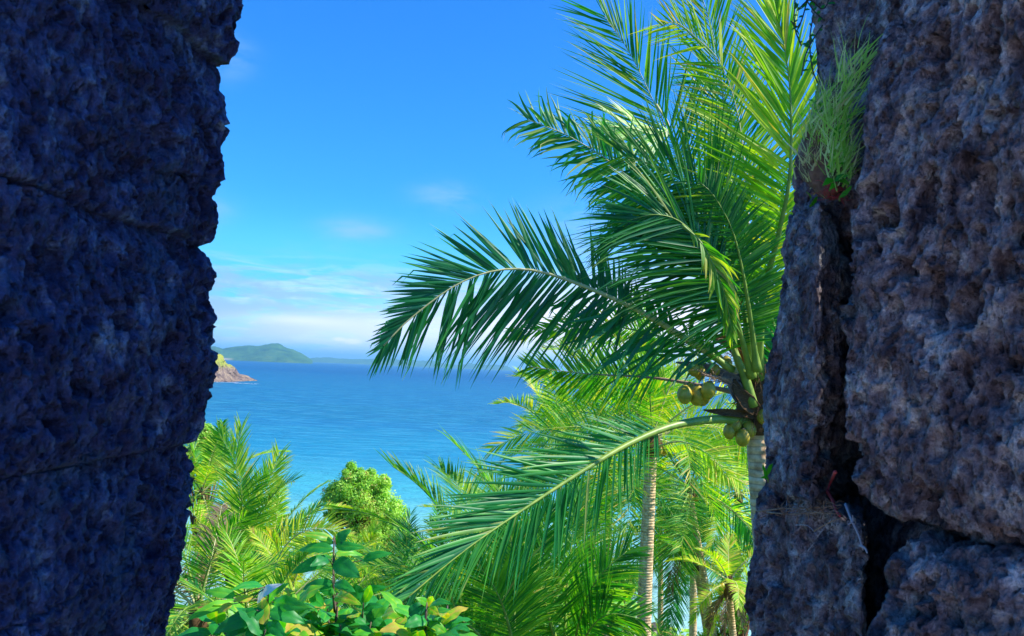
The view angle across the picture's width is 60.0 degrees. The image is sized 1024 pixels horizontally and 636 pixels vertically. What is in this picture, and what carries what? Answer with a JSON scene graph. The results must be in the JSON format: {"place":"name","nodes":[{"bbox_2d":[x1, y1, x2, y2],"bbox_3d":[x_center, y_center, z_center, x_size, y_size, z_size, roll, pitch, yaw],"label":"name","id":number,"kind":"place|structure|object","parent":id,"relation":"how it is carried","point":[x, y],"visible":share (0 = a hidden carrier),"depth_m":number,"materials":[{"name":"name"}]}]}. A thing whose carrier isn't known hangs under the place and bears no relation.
{"place":"outdoors","nodes":[
{"label":"outdoors","id":0,"kind":"place"},
{"bbox_2d":[214,354,256,381],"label":"headland","id":1,"kind":"structure","parent":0,"point":[225,372],"depth_m":1104.59,"materials":[{"name":"beige stone"}]},
{"bbox_2d":[211,343,312,363],"bbox_3d":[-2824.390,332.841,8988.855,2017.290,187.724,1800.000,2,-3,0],"label":"hills","id":2,"kind":"structure","parent":0,"point":[274,352],"depth_m":8318.97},
{"bbox_2d":[310,357,511,370],"bbox_3d":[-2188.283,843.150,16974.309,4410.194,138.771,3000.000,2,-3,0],"label":"hills","id":3,"kind":"structure","parent":0,"point":[370,362],"depth_m":15850.96,"materials":[{"name":"blue"}]},
{"bbox_2d":[174,360,752,635],"bbox_3d":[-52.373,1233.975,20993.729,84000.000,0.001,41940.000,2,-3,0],"label":"sea","id":4,"kind":"structure","parent":0,"point":[329,421],"depth_m":461.58,"materials":[{"name":"liquid"}]},
{"bbox_2d":[198,0,816,377],"label":"sky","id":5,"kind":"structure","parent":0,"point":[356,127],"materials":[{"name":"blue"}]},
{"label":"terrain","id":6,"kind":"structure","parent":0,"visible":0},
{"bbox_2d":[184,421,229,598],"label":"leafy tree","id":7,"kind":"object","parent":6,"relation":"on","point":[204,431],"visible":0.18,"depth_m":51.56,"materials":[{"name":"green plant"}]},
{"bbox_2d":[187,418,291,597],"bbox_3d":[-13.326,11.165,38.033,7.180,14.165,6.909,2,-3,0],"label":"coconut palm","id":8,"kind":"object","parent":6,"relation":"on","point":[203,472],"visible":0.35,"depth_m":37.55,"materials":[{"name":"green plant"}]},
{"bbox_2d":[177,581,323,635],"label":"broad leaved shrub","id":9,"kind":"object","parent":6,"relation":"on","point":[285,619],"visible":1,"depth_m":4.86,"materials":[{"name":"green plant"}]},
{"bbox_2d":[168,411,340,634],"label":"coconut palm","id":10,"kind":"object","parent":6,"relation":"on","point":[243,494],"visible":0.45,"depth_m":26.42,"materials":[{"name":"green plant"}]},
{"bbox_2d":[165,501,350,635],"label":"coconut palm","id":11,"kind":"object","parent":6,"relation":"on","point":[195,603],"visible":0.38,"depth_m":17.82,"materials":[{"name":"green plant"}]},
{"bbox_2d":[195,469,351,588],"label":"coconut palm","id":12,"kind":"object","parent":6,"relation":"on","point":[283,510],"visible":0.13,"depth_m":40.30,"materials":[{"name":"green plant"}]},
{"bbox_2d":[175,520,384,635],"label":"coconut palm","id":13,"kind":"object","parent":6,"relation":"on","point":[258,574],"visible":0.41,"depth_m":15.15,"materials":[{"name":"green plant"}]},
{"bbox_2d":[208,506,378,606],"bbox_3d":[-5.819,8.904,23.091,4.667,8.406,4.226,2,-3,0],"label":"coconut palm","id":14,"kind":"object","parent":6,"relation":"on","point":[303,540],"visible":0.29,"depth_m":22.52,"materials":[{"name":"green plant"}]},
{"bbox_2d":[245,536,419,608],"bbox_3d":[-3.907,8.108,19.134,4.516,7.438,4.536,4,-4,-21],"label":"coconut palm","id":15,"kind":"object","parent":6,"relation":"on","point":[337,578],"visible":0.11,"depth_m":19.07,"materials":[{"name":"green plant"}]},
{"bbox_2d":[291,529,391,635],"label":"broad leaved shrub","id":16,"kind":"object","parent":6,"relation":"on","point":[343,566],"visible":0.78,"depth_m":5.18,"materials":[{"name":"green plant"}]},
{"bbox_2d":[306,513,400,610],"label":"coconut palm","id":17,"kind":"object","parent":6,"relation":"on","point":[372,535],"visible":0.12,"depth_m":33.33,"materials":[{"name":"green plant"}]},
{"bbox_2d":[309,585,406,635],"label":"broad leaved shrub","id":18,"kind":"object","parent":6,"relation":"on","point":[372,607],"visible":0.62,"depth_m":5.31,"materials":[{"name":"green plant"}]},
{"bbox_2d":[320,460,407,540],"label":"leafy tree","id":19,"kind":"object","parent":6,"relation":"on","point":[354,485],"visible":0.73,"depth_m":59.09,"materials":[{"name":"green plant"}]},
{"bbox_2d":[339,506,426,627],"bbox_3d":[-3.393,10.400,25.700,4.713,9.629,4.861,4,-4,-28],"label":"coconut palm","id":20,"kind":"object","parent":6,"relation":"on","point":[407,541],"visible":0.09,"depth_m":26.31,"materials":[{"name":"green plant"}]},
{"bbox_2d":[352,528,422,580],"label":"bush","id":21,"kind":"object","parent":6,"relation":"on","point":[387,539],"visible":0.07,"depth_m":47.89,"materials":[{"name":"green plant"}]},
{"bbox_2d":[375,502,466,598],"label":"coconut palm","id":22,"kind":"object","parent":6,"relation":"on","point":[435,535],"visible":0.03,"depth_m":33.87,"materials":[{"name":"green plant"}]},
{"bbox_2d":[166,603,688,635],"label":"undergrowth","id":23,"kind":"object","parent":6,"relation":"on","point":[685,630],"visible":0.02,"depth_m":95.67,"materials":[{"name":"green plant"}]},
{"bbox_2d":[379,591,477,635],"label":"broad leaved shrub","id":24,"kind":"object","parent":6,"relation":"on","point":[416,624],"visible":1,"depth_m":5.04,"materials":[{"name":"green plant"}]},
{"bbox_2d":[307,450,565,635],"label":"coconut palm","id":25,"kind":"object","parent":6,"relation":"on","point":[500,612],"visible":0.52,"depth_m":10.22,"materials":[{"name":"green plant"}]},
{"bbox_2d":[417,471,515,556],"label":"coconut palm","id":26,"kind":"object","parent":6,"relation":"on","point":[425,505],"visible":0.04,"depth_m":43.96,"materials":[{"name":"green plant"}]},
{"bbox_2d":[315,425,659,635],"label":"coconut palm","id":27,"kind":"object","parent":6,"relation":"on","point":[581,615],"visible":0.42,"depth_m":12.04,"materials":[{"name":"green plant"}]},
{"bbox_2d":[409,459,613,633],"bbox_3d":[-0.066,9.168,23.459,5.686,10.823,6.295,2,-3,0],"label":"coconut palm","id":28,"kind":"object","parent":6,"relation":"on","point":[542,525],"visible":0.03,"depth_m":23.91,"materials":[{"name":"green plant"}]},
{"bbox_2d":[488,366,638,560],"bbox_3d":[2.065,9.881,34.627,6.622,16.538,7.782,2,-3,0],"label":"coconut palm","id":29,"kind":"object","parent":6,"relation":"on","point":[513,402],"visible":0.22,"depth_m":34.32,"materials":[{"name":"green plant"}]},
{"bbox_2d":[358,0,817,618],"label":"coconut palm","id":30,"kind":"object","parent":6,"relation":"on","point":[706,234],"visible":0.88,"depth_m":8.12,"materials":[{"name":"green plant"}]},
{"bbox_2d":[488,430,692,635],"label":"coconut palm","id":31,"kind":"object","parent":6,"relation":"on","point":[672,527],"visible":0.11,"depth_m":26.45,"materials":[{"name":"green plant"}]},
{"bbox_2d":[543,570,637,634],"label":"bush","id":32,"kind":"object","parent":6,"relation":"on","point":[623,588],"visible":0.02,"depth_m":32.64,"materials":[{"name":"green plant"}]},
{"bbox_2d":[505,351,714,635],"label":"coconut palm","id":33,"kind":"object","parent":6,"relation":"on","point":[641,487],"visible":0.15,"depth_m":28.90,"materials":[{"name":"green plant"}]},
{"bbox_2d":[478,283,749,635],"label":"coconut palm","id":34,"kind":"object","parent":6,"relation":"on","point":[655,414],"visible":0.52,"depth_m":23.36,"materials":[{"name":"green plant"}]},
{"bbox_2d":[571,558,672,635],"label":"coconut palm","id":35,"kind":"object","parent":6,"relation":"on","point":[652,625],"visible":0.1,"depth_m":29.67,"materials":[{"name":"green plant"}]},
{"bbox_2d":[609,588,639,634],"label":"broad leaved shrub","id":36,"kind":"object","parent":6,"relation":"on","point":[623,603],"visible":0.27,"depth_m":12.97,"materials":[{"name":"green plant"}]},
{"bbox_2d":[583,455,734,635],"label":"coconut palm","id":37,"kind":"object","parent":6,"relation":"on","point":[674,471],"visible":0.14,"depth_m":39.70,"materials":[{"name":"green plant"}]},
{"bbox_2d":[603,360,752,635],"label":"coconut palm","id":38,"kind":"object","parent":6,"relation":"on","point":[691,496],"visible":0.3,"depth_m":28.98,"materials":[{"name":"green plant"}]},
{"bbox_2d":[611,475,748,635],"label":"coconut palm","id":39,"kind":"object","parent":6,"relation":"on","point":[665,614],"visible":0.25,"depth_m":33.58,"materials":[{"name":"green plant"}]},
{"bbox_2d":[635,495,745,635],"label":"coconut palm","id":40,"kind":"object","parent":6,"relation":"on","point":[693,632],"visible":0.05,"depth_m":43.91,"materials":[{"name":"green plant"}]},
{"bbox_2d":[641,399,750,580],"bbox_3d":[8.906,11.504,36.666,8.923,16.560,7.866,2,-3,0],"label":"coconut palm","id":41,"kind":"object","parent":6,"relation":"on","point":[745,474],"visible":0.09,"depth_m":36.03,"materials":[{"name":"green plant"}]},
{"bbox_2d":[665,533,752,635],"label":"coconut palm","id":42,"kind":"object","parent":6,"relation":"on","point":[728,590],"visible":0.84,"depth_m":26.83,"materials":[{"name":"green plant"}]},
{"bbox_2d":[676,480,752,629],"bbox_3d":[8.681,11.310,31.267,6.351,12.285,6.915,2,-3,0],"label":"coconut palm","id":43,"kind":"object","parent":6,"relation":"on","point":[735,576],"visible":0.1,"depth_m":31.04,"materials":[{"name":"green plant"}]},
{"bbox_2d":[696,599,749,635],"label":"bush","id":44,"kind":"object","parent":6,"relation":"on","point":[739,630],"visible":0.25,"depth_m":29.72,"materials":[{"name":"green plant"}]},
{"bbox_2d":[744,0,1023,635],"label":"stone wall","id":45,"kind":"structure","parent":6,"relation":"on","point":[893,390],"depth_m":1.25,"materials":[{"name":"grey stone"}]},
{"bbox_2d":[761,463,772,482],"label":"weed","id":46,"kind":"object","parent":45,"relation":"attached to","point":[767,472],"visible":1,"depth_m":1.69,"materials":[{"name":"green plant"}]},
{"bbox_2d":[749,495,844,531],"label":"dry roots","id":47,"kind":"object","parent":45,"relation":"on","point":[798,508],"visible":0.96,"depth_m":1.54,"materials":[{"name":"brown plant"}]},
{"bbox_2d":[786,500,830,550],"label":"rootlets","id":48,"kind":"object","parent":45,"relation":"attached to","point":[810,527],"visible":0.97,"depth_m":1.52,"materials":[{"name":"brown plant"}]},
{"bbox_2d":[806,192,817,206],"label":"weed","id":49,"kind":"object","parent":45,"relation":"on","point":[814,201],"visible":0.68,"depth_m":1.65,"materials":[{"name":"green plant"}]},
{"bbox_2d":[790,0,834,83],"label":"creeper","id":50,"kind":"object","parent":45,"relation":"attached to","point":[808,43],"visible":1,"depth_m":1.69,"materials":[{"name":"green plant"}]},
{"bbox_2d":[809,99,822,113],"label":"weed","id":51,"kind":"object","parent":45,"relation":"on","point":[819,104],"visible":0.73,"depth_m":1.59,"materials":[{"name":"green plant"}]},
{"bbox_2d":[798,101,847,200],"bbox_3d":[0.572,-0.300,1.623,0.091,0.188,0.096,5,-4,-41],"label":"earth clod","id":52,"kind":"object","parent":45,"relation":"on","point":[816,173],"visible":0.35,"depth_m":1.59,"materials":[{"name":"soil"}]},
{"bbox_2d":[785,119,829,197],"bbox_3d":[0.544,-0.294,1.604,0.100,0.166,0.082,2,-3,0],"label":"grass tuft","id":53,"kind":"object","parent":52,"relation":"on","point":[808,161],"visible":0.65,"depth_m":1.60,"materials":[{"name":"green plant"}]},
{"bbox_2d":[785,70,853,153],"bbox_3d":[0.560,-0.372,1.597,0.115,0.164,0.108,0,-4,32],"label":"grass tuft","id":54,"kind":"object","parent":52,"relation":"on","point":[818,94],"visible":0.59,"depth_m":1.59,"materials":[{"name":"green plant"}]},
{"bbox_2d":[826,470,840,516],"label":"red stem","id":55,"kind":"object","parent":45,"relation":"attached to","point":[834,473],"visible":0.99,"depth_m":1.49,"materials":[{"name":"red plant"}]},
{"bbox_2d":[815,180,853,205],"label":"rusty roots","id":56,"kind":"object","parent":45,"relation":"attached to","point":[833,191],"visible":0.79,"depth_m":1.52,"materials":[{"name":"brown plant"}]},
{"bbox_2d":[818,115,850,142],"bbox_3d":[0.553,-0.322,1.514,0.056,0.047,0.035,0,-4,35],"label":"weed","id":57,"kind":"object","parent":45,"relation":"attached to","point":[834,133],"visible":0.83,"depth_m":1.51,"materials":[{"name":"green plant"}]},
{"bbox_2d":[823,162,849,190],"bbox_3d":[0.542,-0.236,1.490,0.046,0.050,0.023,2,-3,0],"label":"weed","id":58,"kind":"object","parent":45,"relation":"attached to","point":[828,181],"visible":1,"depth_m":1.49,"materials":[{"name":"green plant"}]},
{"bbox_2d":[811,98,863,190],"bbox_3d":[0.554,-0.289,1.498,0.133,0.156,0.075,2,-3,0],"label":"grass tuft","id":59,"kind":"object","parent":45,"relation":"attached to","point":[844,151],"visible":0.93,"depth_m":1.50,"materials":[{"name":"green plant"}]},
{"bbox_2d":[802,24,876,151],"bbox_3d":[0.570,-0.390,1.512,0.140,0.213,0.116,0,-4,31],"label":"grass tuft","id":60,"kind":"object","parent":45,"relation":"on","point":[830,110],"visible":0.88,"depth_m":1.51,"materials":[{"name":"green plant"}]},
{"bbox_2d":[839,185,851,200],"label":"weed","id":61,"kind":"object","parent":45,"relation":"on","point":[845,192],"visible":1,"depth_m":1.47,"materials":[{"name":"green plant"}]},
{"bbox_2d":[844,503,867,552],"bbox_3d":[0.539,0.332,1.407,0.026,0.068,0.073,2,-3,0],"label":"twig","id":62,"kind":"object","parent":45,"relation":"hanging from","point":[852,519],"visible":1,"depth_m":1.40,"materials":[{"name":"grey wood"}]},
{"bbox_2d":[841,14,882,91],"bbox_3d":[0.591,-0.450,1.472,0.086,0.145,0.050,2,-3,0],"label":"grass tuft","id":63,"kind":"object","parent":45,"relation":"attached to","point":[866,61],"visible":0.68,"depth_m":1.47,"materials":[{"name":"green plant"}]},
{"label":"terrace","id":64,"kind":"structure","parent":0,"visible":0},
{"bbox_2d":[0,0,243,635],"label":"stone wall","id":65,"kind":"structure","parent":64,"relation":"on","point":[114,130],"depth_m":1.16,"materials":[{"name":"stone"}]}
]}

